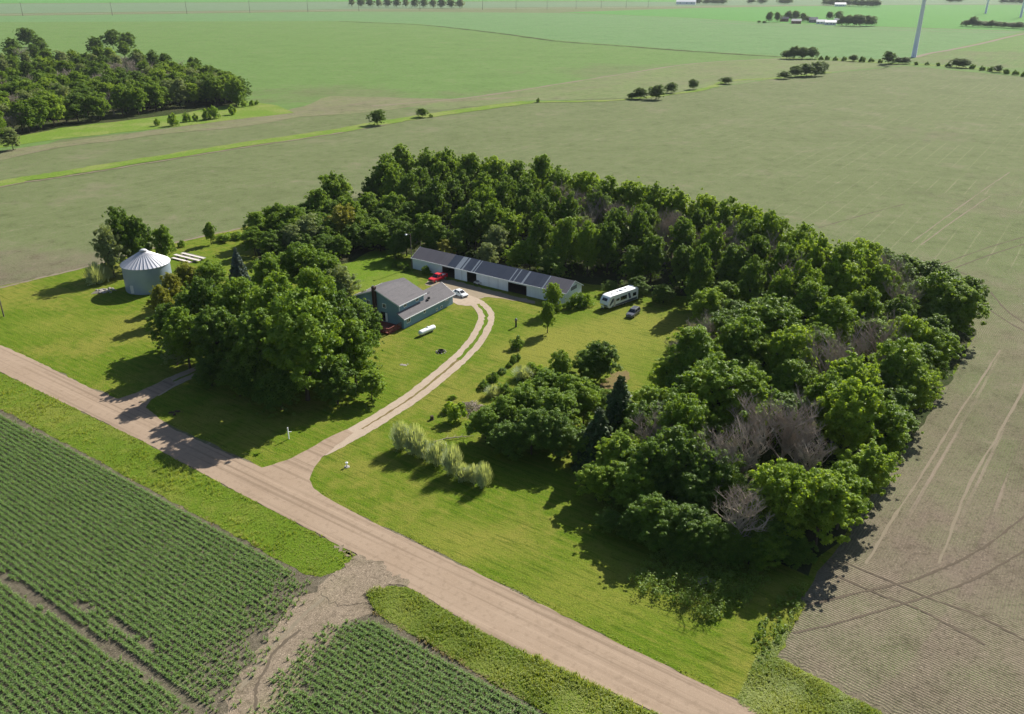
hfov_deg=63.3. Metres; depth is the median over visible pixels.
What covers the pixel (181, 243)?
shrub
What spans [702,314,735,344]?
dark tree
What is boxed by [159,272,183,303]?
yellow tree
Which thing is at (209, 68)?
dark tree
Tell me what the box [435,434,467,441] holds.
fallen branch
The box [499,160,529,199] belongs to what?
deciduous tree
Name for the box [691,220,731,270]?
deciduous tree
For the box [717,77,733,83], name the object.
dark tree
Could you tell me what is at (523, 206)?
dark tree
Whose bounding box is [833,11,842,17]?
dark tree
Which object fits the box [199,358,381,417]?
grove undergrowth
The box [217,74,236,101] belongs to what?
bright tree
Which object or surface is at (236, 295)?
deciduous tree
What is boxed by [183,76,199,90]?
dark tree
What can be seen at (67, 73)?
dead tree
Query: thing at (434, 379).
driveway grass strip
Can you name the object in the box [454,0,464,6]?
grey leaved tree
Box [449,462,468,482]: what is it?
willow shrub
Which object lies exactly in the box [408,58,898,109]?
field
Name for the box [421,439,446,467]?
willow shrub
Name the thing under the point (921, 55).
turbine track
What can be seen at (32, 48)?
dark tree
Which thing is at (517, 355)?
shrub
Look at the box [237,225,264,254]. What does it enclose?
deciduous tree
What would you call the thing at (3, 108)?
grey leaved tree
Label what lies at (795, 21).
farm building
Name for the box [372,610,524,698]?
dry grass
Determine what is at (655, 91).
dark tree
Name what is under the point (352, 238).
dark tree
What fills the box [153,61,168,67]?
bright tree
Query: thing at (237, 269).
blue spruce
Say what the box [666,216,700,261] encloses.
dark tree
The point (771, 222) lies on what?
deciduous tree
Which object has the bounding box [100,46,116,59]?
bright tree
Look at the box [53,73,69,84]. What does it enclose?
deciduous tree
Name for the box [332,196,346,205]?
deciduous tree
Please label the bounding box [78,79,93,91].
deciduous tree
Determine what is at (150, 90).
deciduous tree
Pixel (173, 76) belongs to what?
deciduous tree
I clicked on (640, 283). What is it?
dark tree
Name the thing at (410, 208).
dark tree
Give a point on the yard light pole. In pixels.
(411, 249)
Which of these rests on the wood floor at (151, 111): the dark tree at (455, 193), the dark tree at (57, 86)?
the dark tree at (57, 86)
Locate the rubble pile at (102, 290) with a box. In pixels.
[95,287,115,292]
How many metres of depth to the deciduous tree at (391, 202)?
246.12 m
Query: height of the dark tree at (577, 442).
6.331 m
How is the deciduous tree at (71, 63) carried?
on the wood floor at (151, 111)
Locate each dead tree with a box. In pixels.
[2,107,21,128]
[7,94,18,101]
[11,47,27,56]
[55,67,70,77]
[105,92,114,114]
[106,62,125,70]
[117,56,129,70]
[124,59,135,69]
[125,64,138,72]
[551,180,570,209]
[565,190,587,216]
[575,206,598,261]
[586,187,607,223]
[597,199,629,224]
[627,400,674,441]
[652,208,680,263]
[653,213,675,263]
[661,207,689,259]
[664,339,679,359]
[686,309,719,339]
[692,424,741,485]
[704,212,740,271]
[712,411,773,502]
[712,482,774,536]
[726,388,794,474]
[727,233,748,252]
[745,230,779,260]
[755,383,827,458]
[769,248,806,279]
[779,402,819,463]
[785,423,836,478]
[802,326,852,374]
[830,317,870,359]
[851,309,911,363]
[877,251,911,314]
[881,273,924,313]
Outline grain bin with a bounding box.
[120,249,171,294]
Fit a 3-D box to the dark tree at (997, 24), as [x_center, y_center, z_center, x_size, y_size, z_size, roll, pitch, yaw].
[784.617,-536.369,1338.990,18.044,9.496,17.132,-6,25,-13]
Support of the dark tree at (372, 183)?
on the woodland floor at (599, 277)
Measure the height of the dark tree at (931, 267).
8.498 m
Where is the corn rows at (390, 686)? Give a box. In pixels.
[247,618,542,713]
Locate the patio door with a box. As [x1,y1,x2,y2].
[381,311,387,321]
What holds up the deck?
on the lawn at (524, 522)
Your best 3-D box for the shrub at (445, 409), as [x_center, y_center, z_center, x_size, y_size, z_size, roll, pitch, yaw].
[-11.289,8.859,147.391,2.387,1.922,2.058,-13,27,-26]
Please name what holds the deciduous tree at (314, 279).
on the lawn at (524, 522)
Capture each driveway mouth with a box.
[97,378,175,431]
[238,429,352,518]
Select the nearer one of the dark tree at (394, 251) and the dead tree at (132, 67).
the dark tree at (394, 251)
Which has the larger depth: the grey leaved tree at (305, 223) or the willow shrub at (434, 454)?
the grey leaved tree at (305, 223)
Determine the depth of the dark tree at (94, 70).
561.76 m
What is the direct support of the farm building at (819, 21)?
on the field at (946, 16)
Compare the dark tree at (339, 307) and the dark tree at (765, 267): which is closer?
the dark tree at (339, 307)
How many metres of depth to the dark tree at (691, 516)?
109.57 m
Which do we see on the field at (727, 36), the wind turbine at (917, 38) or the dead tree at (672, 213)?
the wind turbine at (917, 38)
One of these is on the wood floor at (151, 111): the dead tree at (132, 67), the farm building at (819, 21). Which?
the dead tree at (132, 67)
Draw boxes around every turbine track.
[712,22,1009,32]
[916,33,1023,56]
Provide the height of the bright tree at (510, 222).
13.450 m
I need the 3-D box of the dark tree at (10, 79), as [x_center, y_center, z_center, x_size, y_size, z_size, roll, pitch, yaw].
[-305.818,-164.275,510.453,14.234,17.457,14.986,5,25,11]
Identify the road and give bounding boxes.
[0,345,764,713]
[11,3,956,14]
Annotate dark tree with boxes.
[0,37,22,52]
[1,75,24,86]
[2,82,19,97]
[15,27,37,44]
[16,60,34,77]
[26,43,39,58]
[29,69,46,79]
[30,37,48,51]
[31,61,45,71]
[48,83,60,90]
[61,93,89,121]
[64,81,76,89]
[68,81,95,95]
[69,56,88,66]
[72,86,99,112]
[78,67,91,76]
[79,52,90,66]
[82,36,104,51]
[85,61,101,67]
[87,66,103,77]
[89,82,107,99]
[93,55,112,66]
[97,74,117,84]
[99,29,120,48]
[101,206,148,262]
[111,77,130,84]
[112,67,125,72]
[112,71,133,79]
[117,32,136,49]
[121,217,151,259]
[129,70,144,80]
[136,64,150,71]
[144,302,176,349]
[145,49,159,65]
[158,53,171,63]
[172,275,220,324]
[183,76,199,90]
[185,304,238,368]
[187,56,201,66]
[190,353,225,388]
[198,76,220,103]
[202,64,216,72]
[217,75,229,100]
[225,307,277,392]
[228,79,249,102]
[238,76,251,95]
[257,229,286,254]
[273,221,290,249]
[290,231,315,245]
[297,202,314,211]
[304,210,314,214]
[306,286,357,367]
[309,217,330,234]
[309,233,350,257]
[311,359,361,406]
[317,200,338,215]
[318,214,334,224]
[342,223,366,251]
[347,299,384,359]
[356,173,383,202]
[357,0,364,5]
[363,213,371,235]
[365,0,374,5]
[366,109,385,124]
[369,208,392,224]
[383,0,392,5]
[383,221,397,247]
[384,218,404,240]
[385,236,406,258]
[389,220,419,255]
[392,0,400,6]
[392,201,423,225]
[394,171,422,201]
[410,0,418,6]
[410,166,431,196]
[411,186,430,220]
[418,0,427,6]
[419,233,440,249]
[422,175,453,224]
[432,225,452,249]
[437,0,446,7]
[441,176,466,220]
[446,0,455,7]
[447,228,467,255]
[452,169,473,212]
[459,200,488,249]
[484,419,526,460]
[490,179,514,211]
[500,174,517,211]
[506,407,551,454]
[512,177,536,235]
[513,196,532,239]
[526,212,553,250]
[529,192,559,245]
[536,246,569,277]
[536,407,583,459]
[555,191,588,228]
[569,427,595,462]
[572,347,606,385]
[576,340,623,378]
[581,191,616,229]
[593,222,622,274]
[593,506,620,532]
[595,206,631,262]
[600,280,619,291]
[610,398,670,442]
[619,245,652,279]
[620,208,652,251]
[620,436,682,496]
[621,491,680,551]
[626,92,635,98]
[627,275,650,294]
[630,202,662,238]
[631,514,676,551]
[633,87,647,98]
[635,231,669,282]
[638,524,675,552]
[647,84,666,98]
[649,391,711,430]
[650,283,676,302]
[651,422,713,505]
[657,500,713,545]
[663,82,677,91]
[665,367,702,393]
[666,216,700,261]
[668,243,693,291]
[671,464,727,514]
[685,243,714,305]
[685,514,735,564]
[688,79,699,88]
[689,207,712,245]
[694,447,748,509]
[698,307,746,324]
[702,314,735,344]
[712,264,741,295]
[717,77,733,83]
[717,242,750,279]
[717,298,755,323]
[720,522,754,567]
[723,218,762,250]
[734,254,766,304]
[734,513,795,561]
[738,234,774,266]
[745,463,783,517]
[747,275,771,290]
[747,290,767,305]
[748,258,771,275]
[757,0,768,3]
[764,242,800,277]
[765,12,773,20]
[765,388,814,433]
[773,12,782,20]
[776,70,791,77]
[780,50,792,57]
[780,535,822,569]
[783,10,793,19]
[786,45,802,57]
[789,65,802,76]
[791,10,799,18]
[791,274,821,297]
[796,47,810,57]
[796,63,816,74]
[800,13,808,19]
[807,46,819,57]
[810,61,828,74]
[820,61,829,71]
[825,0,835,4]
[825,11,833,19]
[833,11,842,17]
[836,15,845,24]
[842,15,851,25]
[846,307,865,346]
[848,14,858,25]
[848,55,857,60]
[851,0,858,5]
[853,14,865,25]
[856,0,865,5]
[860,366,894,417]
[861,15,872,25]
[868,16,877,25]
[869,0,878,6]
[875,342,944,383]
[877,385,921,432]
[880,254,919,288]
[880,294,922,336]
[881,51,896,62]
[881,247,894,259]
[892,57,902,62]
[901,57,911,62]
[901,282,925,314]
[917,302,961,328]
[918,259,949,279]
[922,313,959,346]
[934,266,963,280]
[949,57,960,66]
[955,275,990,314]
[958,58,971,67]
[960,20,970,25]
[968,16,978,25]
[974,20,984,26]
[985,20,996,26]
[992,21,1002,26]
[992,65,1002,71]
[999,22,1009,26]
[1007,22,1015,27]
[1014,22,1023,27]
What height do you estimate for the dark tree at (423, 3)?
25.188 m
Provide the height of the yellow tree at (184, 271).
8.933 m
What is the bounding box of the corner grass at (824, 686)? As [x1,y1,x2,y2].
[738,599,883,713]
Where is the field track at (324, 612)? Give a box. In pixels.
[225,573,373,713]
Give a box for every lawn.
[0,101,293,147]
[0,226,974,698]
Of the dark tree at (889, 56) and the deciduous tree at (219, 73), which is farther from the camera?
the dark tree at (889, 56)
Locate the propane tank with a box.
[418,325,435,335]
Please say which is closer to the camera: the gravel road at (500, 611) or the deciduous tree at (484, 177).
the gravel road at (500, 611)
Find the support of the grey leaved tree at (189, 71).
on the wood floor at (151, 111)
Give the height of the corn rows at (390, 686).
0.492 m
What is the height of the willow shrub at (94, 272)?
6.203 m
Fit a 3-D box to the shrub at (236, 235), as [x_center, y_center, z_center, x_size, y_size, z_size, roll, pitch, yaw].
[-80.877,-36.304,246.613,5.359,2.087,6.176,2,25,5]
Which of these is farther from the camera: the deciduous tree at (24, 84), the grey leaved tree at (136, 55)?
the grey leaved tree at (136, 55)
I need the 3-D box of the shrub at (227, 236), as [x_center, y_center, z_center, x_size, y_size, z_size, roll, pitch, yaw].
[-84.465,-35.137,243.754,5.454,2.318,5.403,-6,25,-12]
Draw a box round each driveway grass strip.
[173,371,195,381]
[361,360,458,428]
[456,304,488,359]
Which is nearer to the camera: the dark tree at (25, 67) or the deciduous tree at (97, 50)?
the dark tree at (25, 67)
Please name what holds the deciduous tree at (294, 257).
on the lawn at (524, 522)
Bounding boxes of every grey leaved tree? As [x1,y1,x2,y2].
[0,58,11,71]
[0,103,15,127]
[0,126,20,149]
[14,89,33,103]
[18,51,32,61]
[47,82,63,90]
[51,50,69,60]
[55,85,69,98]
[73,63,86,72]
[87,53,98,65]
[89,223,130,276]
[109,53,122,71]
[128,52,143,67]
[140,66,152,75]
[158,334,190,365]
[159,78,178,105]
[166,77,189,106]
[182,67,199,75]
[195,79,207,99]
[281,223,302,246]
[296,212,323,235]
[324,264,366,298]
[348,0,355,5]
[375,0,382,6]
[402,0,409,6]
[427,0,436,7]
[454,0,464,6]
[473,242,499,262]
[482,225,511,260]
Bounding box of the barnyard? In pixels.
[425,276,534,303]
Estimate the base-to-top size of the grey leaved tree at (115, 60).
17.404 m
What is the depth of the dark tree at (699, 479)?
114.61 m
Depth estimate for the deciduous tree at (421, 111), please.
461.54 m
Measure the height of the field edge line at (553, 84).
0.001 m
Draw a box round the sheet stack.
[172,252,205,263]
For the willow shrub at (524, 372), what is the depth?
159.26 m
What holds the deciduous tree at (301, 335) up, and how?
on the lawn at (524, 522)
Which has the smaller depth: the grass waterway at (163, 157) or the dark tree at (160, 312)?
the dark tree at (160, 312)
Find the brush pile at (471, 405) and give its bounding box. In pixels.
[462,400,484,417]
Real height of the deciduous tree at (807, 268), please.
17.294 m
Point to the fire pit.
(441, 351)
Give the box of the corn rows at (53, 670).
[0,414,311,713]
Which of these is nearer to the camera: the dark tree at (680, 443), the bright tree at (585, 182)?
the dark tree at (680, 443)
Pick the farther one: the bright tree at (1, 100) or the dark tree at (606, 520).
the bright tree at (1, 100)
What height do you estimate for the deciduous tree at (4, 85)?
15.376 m
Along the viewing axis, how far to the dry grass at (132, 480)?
120.46 m
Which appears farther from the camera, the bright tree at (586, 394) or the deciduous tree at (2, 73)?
the deciduous tree at (2, 73)
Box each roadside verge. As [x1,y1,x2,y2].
[0,372,354,576]
[368,586,654,713]
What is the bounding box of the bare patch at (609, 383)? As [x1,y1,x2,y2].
[600,370,629,393]
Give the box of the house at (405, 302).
[355,277,455,328]
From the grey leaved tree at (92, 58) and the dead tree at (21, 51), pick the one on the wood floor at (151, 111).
the grey leaved tree at (92, 58)
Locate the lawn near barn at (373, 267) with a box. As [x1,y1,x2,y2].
[345,250,418,291]
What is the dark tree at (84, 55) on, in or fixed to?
on the wood floor at (151, 111)
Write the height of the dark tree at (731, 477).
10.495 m
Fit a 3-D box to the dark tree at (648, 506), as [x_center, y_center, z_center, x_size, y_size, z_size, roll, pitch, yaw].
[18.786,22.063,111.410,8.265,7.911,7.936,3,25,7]
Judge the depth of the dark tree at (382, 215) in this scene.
240.88 m
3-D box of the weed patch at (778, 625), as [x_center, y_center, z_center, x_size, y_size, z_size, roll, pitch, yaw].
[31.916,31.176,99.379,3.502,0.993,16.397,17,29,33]
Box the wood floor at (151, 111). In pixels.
[0,58,233,139]
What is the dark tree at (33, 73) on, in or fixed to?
on the wood floor at (151, 111)
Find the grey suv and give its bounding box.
[626,305,640,317]
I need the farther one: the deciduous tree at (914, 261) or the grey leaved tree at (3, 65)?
the grey leaved tree at (3, 65)
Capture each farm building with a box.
[676,0,695,4]
[780,17,788,21]
[791,19,801,23]
[809,17,817,22]
[816,19,824,23]
[824,20,836,24]
[834,3,845,5]
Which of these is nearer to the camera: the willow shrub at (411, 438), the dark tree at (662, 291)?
the willow shrub at (411, 438)
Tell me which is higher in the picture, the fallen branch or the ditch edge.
the ditch edge
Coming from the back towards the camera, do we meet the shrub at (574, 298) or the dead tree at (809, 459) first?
the shrub at (574, 298)
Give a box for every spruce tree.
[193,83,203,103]
[569,407,613,472]
[603,374,633,432]
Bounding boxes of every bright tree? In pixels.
[0,97,10,104]
[6,98,24,130]
[30,54,47,65]
[35,77,58,89]
[40,92,67,125]
[41,73,56,78]
[42,57,58,73]
[57,95,78,122]
[66,49,78,61]
[96,82,113,102]
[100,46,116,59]
[151,68,166,80]
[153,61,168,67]
[161,63,169,73]
[169,63,189,72]
[182,80,203,105]
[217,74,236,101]
[356,367,386,399]
[479,155,510,187]
[488,206,525,248]
[501,240,527,267]
[542,282,565,307]
[558,216,593,255]
[563,170,600,214]
[570,380,601,424]
[573,461,617,501]
[590,427,642,485]
[614,176,647,216]
[630,384,671,417]
[646,352,683,389]
[655,184,696,243]
[685,188,719,222]
[687,286,728,326]
[727,203,763,241]
[738,458,814,539]
[757,324,819,386]
[787,461,868,545]
[796,231,838,273]
[811,376,889,454]
[812,347,885,392]
[821,255,869,304]
[831,436,901,495]
[848,237,889,277]
[884,314,935,353]
[885,359,944,415]
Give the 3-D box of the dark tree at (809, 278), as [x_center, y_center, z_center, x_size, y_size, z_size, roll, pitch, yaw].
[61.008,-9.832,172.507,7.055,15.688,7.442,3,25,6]
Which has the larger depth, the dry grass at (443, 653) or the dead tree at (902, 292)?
the dead tree at (902, 292)
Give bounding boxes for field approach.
[322,545,409,605]
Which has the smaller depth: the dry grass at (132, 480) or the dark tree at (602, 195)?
the dry grass at (132, 480)
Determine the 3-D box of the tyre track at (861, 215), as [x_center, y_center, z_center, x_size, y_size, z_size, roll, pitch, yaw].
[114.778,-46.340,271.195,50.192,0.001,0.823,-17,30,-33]
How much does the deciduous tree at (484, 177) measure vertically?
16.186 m
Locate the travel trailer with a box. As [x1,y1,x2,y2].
[600,285,637,308]
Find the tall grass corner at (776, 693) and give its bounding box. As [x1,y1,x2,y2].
[739,609,875,713]
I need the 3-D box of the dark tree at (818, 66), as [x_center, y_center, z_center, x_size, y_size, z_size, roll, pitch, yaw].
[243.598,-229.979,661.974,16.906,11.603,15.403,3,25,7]
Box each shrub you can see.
[84,261,108,285]
[102,265,114,278]
[153,118,159,125]
[167,112,179,125]
[177,240,185,246]
[182,112,190,121]
[192,113,197,120]
[202,109,211,119]
[207,105,220,118]
[216,232,233,241]
[228,105,235,114]
[232,231,245,240]
[388,420,408,449]
[390,261,397,266]
[397,262,404,268]
[401,423,428,454]
[402,265,410,271]
[414,435,431,458]
[421,265,431,274]
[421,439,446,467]
[440,442,462,474]
[441,403,449,412]
[446,401,467,424]
[447,394,457,400]
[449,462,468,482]
[463,462,478,485]
[473,460,493,488]
[477,379,489,388]
[485,372,499,383]
[485,383,502,397]
[497,368,506,374]
[497,383,511,393]
[508,335,524,350]
[508,355,516,363]
[512,364,533,379]
[513,353,520,360]
[526,362,542,374]
[562,301,571,309]
[569,292,588,308]
[583,293,593,306]
[858,56,865,61]
[1003,69,1009,73]
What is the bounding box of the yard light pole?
[405,234,412,267]
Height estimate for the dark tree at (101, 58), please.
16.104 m
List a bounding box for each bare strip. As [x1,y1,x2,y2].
[0,96,515,159]
[0,124,387,186]
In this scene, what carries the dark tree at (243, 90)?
on the lawn at (258, 110)
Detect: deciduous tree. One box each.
[0,71,8,83]
[0,83,9,93]
[0,90,11,100]
[0,96,7,105]
[0,111,10,133]
[2,46,18,56]
[4,55,20,70]
[4,67,22,78]
[10,100,43,131]
[13,79,34,96]
[21,84,47,92]
[23,94,54,129]
[32,73,46,82]
[34,90,54,118]
[38,48,53,59]
[42,66,56,73]
[53,60,70,74]
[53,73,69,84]
[64,61,75,72]
[68,71,86,81]
[69,86,77,93]
[72,75,91,81]
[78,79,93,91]
[82,91,112,120]
[89,45,103,56]
[89,79,102,106]
[95,61,114,74]
[102,69,117,76]
[109,85,132,115]
[110,83,127,113]
[116,41,131,55]
[124,84,148,114]
[125,79,143,108]
[127,48,146,63]
[135,61,151,71]
[135,81,151,108]
[140,76,157,104]
[143,81,167,110]
[144,83,174,109]
[149,68,158,76]
[150,75,161,82]
[150,224,176,255]
[159,306,201,367]
[162,70,179,80]
[168,61,177,66]
[185,62,197,67]
[193,259,229,287]
[194,65,208,72]
[196,71,214,80]
[202,222,216,244]
[204,76,226,104]
[211,276,262,321]
[216,70,226,75]
[221,77,246,105]
[233,98,243,105]
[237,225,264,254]
[241,211,270,239]
[242,269,301,324]
[247,252,294,292]
[248,285,352,400]
[259,202,285,230]
[265,212,282,235]
[277,241,317,283]
[279,204,307,222]
[288,218,305,231]
[291,264,337,300]
[301,248,341,282]
[303,187,332,211]
[309,211,325,218]
[315,226,340,241]
[317,170,353,200]
[326,317,380,383]
[329,234,351,259]
[330,222,345,234]
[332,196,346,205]
[342,196,367,215]
[344,295,380,328]
[348,212,368,244]
[354,192,381,215]
[360,217,383,246]
[364,223,392,250]
[369,153,403,193]
[374,191,405,214]
[377,166,402,198]
[386,143,418,175]
[389,211,416,227]
[411,211,449,246]
[413,147,438,182]
[415,108,430,115]
[428,160,452,187]
[435,146,459,178]
[450,203,476,245]
[453,152,482,192]
[462,405,501,441]
[468,171,497,201]
[470,182,497,239]
[482,198,505,236]
[489,394,523,424]
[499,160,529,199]
[506,381,546,409]
[512,237,543,270]
[516,168,543,197]
[524,367,561,405]
[524,386,590,428]
[528,153,553,191]
[536,181,561,224]
[538,300,557,332]
[543,165,571,209]
[547,349,573,375]
[550,216,579,272]
[551,373,601,420]
[573,220,601,275]
[583,175,624,209]
[590,388,611,415]
[607,459,666,506]
[632,181,671,230]
[652,392,723,444]
[663,324,726,375]
[668,355,767,446]
[678,270,716,301]
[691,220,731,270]
[710,195,742,250]
[714,280,740,310]
[714,313,770,368]
[715,258,742,285]
[717,363,782,445]
[728,352,771,387]
[730,293,803,365]
[747,531,791,570]
[756,208,794,249]
[763,265,797,303]
[768,356,818,401]
[774,221,819,261]
[774,237,803,263]
[780,277,831,325]
[791,258,828,295]
[793,321,840,369]
[800,369,848,436]
[805,295,865,350]
[816,239,871,305]
[830,460,873,529]
[846,286,887,323]
[851,315,895,359]
[858,264,900,315]
[858,400,923,467]
[867,334,929,392]
[886,266,908,309]
[897,252,925,282]
[903,270,972,328]
[922,325,965,379]
[940,283,992,337]
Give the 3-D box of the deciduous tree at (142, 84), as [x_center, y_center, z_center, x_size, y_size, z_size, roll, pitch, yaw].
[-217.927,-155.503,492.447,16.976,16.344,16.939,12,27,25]
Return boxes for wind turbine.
[911,0,925,56]
[1019,0,1023,16]
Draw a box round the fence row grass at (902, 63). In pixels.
[791,58,1020,74]
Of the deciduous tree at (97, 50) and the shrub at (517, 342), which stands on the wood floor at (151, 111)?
the deciduous tree at (97, 50)
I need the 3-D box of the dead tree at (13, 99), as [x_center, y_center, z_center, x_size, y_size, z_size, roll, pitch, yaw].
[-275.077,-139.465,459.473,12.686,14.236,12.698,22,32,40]
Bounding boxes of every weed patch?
[627,544,770,620]
[752,582,808,663]
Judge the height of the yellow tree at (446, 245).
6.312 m
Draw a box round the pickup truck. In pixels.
[428,272,447,282]
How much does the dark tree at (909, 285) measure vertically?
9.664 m
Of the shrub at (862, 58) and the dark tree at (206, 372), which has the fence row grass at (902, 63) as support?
the shrub at (862, 58)
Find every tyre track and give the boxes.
[239,596,324,689]
[253,629,300,711]
[793,550,1023,632]
[805,515,1023,605]
[818,204,903,227]
[837,576,984,644]
[843,561,1023,639]
[865,350,1000,563]
[912,172,1009,241]
[916,258,1023,322]
[921,196,989,244]
[938,387,1023,563]
[941,237,1022,264]
[955,244,1022,267]
[990,310,1023,330]
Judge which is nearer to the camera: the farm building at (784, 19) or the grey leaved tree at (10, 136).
the grey leaved tree at (10, 136)
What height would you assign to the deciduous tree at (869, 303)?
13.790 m
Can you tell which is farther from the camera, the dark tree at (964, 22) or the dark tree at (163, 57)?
the dark tree at (964, 22)
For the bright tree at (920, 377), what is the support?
on the woodland floor at (599, 277)
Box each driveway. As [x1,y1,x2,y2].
[158,367,199,395]
[326,297,494,454]
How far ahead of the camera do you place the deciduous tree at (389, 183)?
257.88 m
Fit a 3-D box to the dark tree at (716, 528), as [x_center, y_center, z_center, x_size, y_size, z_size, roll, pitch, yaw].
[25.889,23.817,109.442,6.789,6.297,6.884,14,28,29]
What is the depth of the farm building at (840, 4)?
2409.02 m
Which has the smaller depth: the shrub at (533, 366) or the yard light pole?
the shrub at (533, 366)
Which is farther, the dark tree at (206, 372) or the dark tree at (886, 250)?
the dark tree at (886, 250)
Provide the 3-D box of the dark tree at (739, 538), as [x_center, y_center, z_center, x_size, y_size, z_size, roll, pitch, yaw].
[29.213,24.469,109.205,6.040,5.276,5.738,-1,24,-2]
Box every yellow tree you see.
[146,284,174,319]
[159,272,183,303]
[172,261,200,291]
[322,203,360,235]
[436,239,456,253]
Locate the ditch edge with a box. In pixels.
[339,21,777,56]
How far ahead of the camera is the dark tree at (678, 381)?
142.59 m
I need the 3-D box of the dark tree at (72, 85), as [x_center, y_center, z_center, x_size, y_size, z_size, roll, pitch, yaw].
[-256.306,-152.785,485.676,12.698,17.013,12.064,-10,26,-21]
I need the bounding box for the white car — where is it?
[452,288,467,297]
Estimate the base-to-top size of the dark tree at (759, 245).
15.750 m
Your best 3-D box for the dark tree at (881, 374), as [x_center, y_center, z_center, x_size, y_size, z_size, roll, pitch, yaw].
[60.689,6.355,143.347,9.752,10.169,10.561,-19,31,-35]
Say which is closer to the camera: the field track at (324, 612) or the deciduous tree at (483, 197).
the field track at (324, 612)
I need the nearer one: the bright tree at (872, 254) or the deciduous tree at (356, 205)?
the bright tree at (872, 254)
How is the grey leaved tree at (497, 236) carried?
on the woodland floor at (599, 277)
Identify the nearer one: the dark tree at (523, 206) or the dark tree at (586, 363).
the dark tree at (586, 363)
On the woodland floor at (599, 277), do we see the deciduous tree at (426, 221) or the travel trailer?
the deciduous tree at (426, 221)
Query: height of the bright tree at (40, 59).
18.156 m
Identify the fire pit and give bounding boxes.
[436,349,446,353]
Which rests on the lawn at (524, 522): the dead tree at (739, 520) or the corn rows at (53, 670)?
the dead tree at (739, 520)
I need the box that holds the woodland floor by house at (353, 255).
[256,245,378,263]
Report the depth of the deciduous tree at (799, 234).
198.75 m
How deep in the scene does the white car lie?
201.22 m
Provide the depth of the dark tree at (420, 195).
251.32 m
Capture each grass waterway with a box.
[0,101,533,185]
[528,72,831,102]
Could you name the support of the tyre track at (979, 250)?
on the bean field at (904, 659)
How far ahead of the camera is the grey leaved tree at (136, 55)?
694.25 m
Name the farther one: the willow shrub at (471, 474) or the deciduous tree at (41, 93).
the deciduous tree at (41, 93)
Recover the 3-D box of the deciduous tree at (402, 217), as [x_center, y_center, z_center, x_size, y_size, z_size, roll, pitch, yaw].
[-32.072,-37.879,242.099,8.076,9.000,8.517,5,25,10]
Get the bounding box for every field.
[0,0,698,2]
[0,2,699,13]
[0,11,1023,58]
[0,13,1023,150]
[0,373,650,713]
[188,135,1023,713]
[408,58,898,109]
[561,5,1023,30]
[700,0,1022,4]
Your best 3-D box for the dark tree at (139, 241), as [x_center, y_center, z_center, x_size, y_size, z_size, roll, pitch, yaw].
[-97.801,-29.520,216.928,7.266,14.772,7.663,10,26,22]
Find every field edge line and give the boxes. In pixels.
[0,228,239,287]
[371,59,764,105]
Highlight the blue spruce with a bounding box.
[228,247,250,283]
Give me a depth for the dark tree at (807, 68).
656.22 m
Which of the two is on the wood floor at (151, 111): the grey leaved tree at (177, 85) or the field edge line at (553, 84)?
the grey leaved tree at (177, 85)
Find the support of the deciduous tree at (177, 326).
on the lawn at (524, 522)
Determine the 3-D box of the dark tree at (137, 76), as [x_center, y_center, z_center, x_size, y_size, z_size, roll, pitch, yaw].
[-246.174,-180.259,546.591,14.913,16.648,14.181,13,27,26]
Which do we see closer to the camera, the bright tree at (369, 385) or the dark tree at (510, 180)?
the bright tree at (369, 385)
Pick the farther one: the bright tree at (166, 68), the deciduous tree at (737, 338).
the bright tree at (166, 68)
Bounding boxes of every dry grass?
[2,409,312,574]
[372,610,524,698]
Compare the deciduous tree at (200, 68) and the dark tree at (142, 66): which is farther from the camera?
the dark tree at (142, 66)
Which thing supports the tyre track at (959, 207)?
on the bean field at (904, 659)
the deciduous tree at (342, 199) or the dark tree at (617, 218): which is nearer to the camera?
the dark tree at (617, 218)
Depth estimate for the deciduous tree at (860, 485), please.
111.85 m
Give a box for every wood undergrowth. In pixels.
[411,236,681,286]
[604,311,953,577]
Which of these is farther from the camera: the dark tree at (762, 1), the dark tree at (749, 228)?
the dark tree at (762, 1)
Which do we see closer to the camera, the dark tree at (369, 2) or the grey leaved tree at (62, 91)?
the grey leaved tree at (62, 91)
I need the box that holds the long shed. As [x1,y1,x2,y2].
[411,247,583,303]
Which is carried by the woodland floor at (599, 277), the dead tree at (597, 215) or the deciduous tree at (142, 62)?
the dead tree at (597, 215)
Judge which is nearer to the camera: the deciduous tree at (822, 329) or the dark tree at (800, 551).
the dark tree at (800, 551)
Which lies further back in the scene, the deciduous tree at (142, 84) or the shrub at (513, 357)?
the deciduous tree at (142, 84)
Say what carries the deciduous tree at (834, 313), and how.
on the woodland floor at (599, 277)
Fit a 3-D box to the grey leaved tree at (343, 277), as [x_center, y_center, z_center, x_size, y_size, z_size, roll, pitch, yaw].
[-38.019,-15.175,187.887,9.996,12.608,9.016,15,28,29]
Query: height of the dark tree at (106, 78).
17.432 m
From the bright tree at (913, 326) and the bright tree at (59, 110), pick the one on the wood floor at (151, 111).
the bright tree at (59, 110)
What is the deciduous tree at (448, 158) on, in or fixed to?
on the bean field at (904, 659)
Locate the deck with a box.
[377,321,401,334]
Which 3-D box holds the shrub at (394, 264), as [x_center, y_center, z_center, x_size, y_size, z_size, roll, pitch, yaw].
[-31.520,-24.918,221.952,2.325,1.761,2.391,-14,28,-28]
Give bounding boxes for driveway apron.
[453,295,479,305]
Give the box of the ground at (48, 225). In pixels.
[0,1,1023,713]
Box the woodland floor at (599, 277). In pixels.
[352,198,976,575]
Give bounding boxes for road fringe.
[7,344,228,449]
[312,480,758,708]

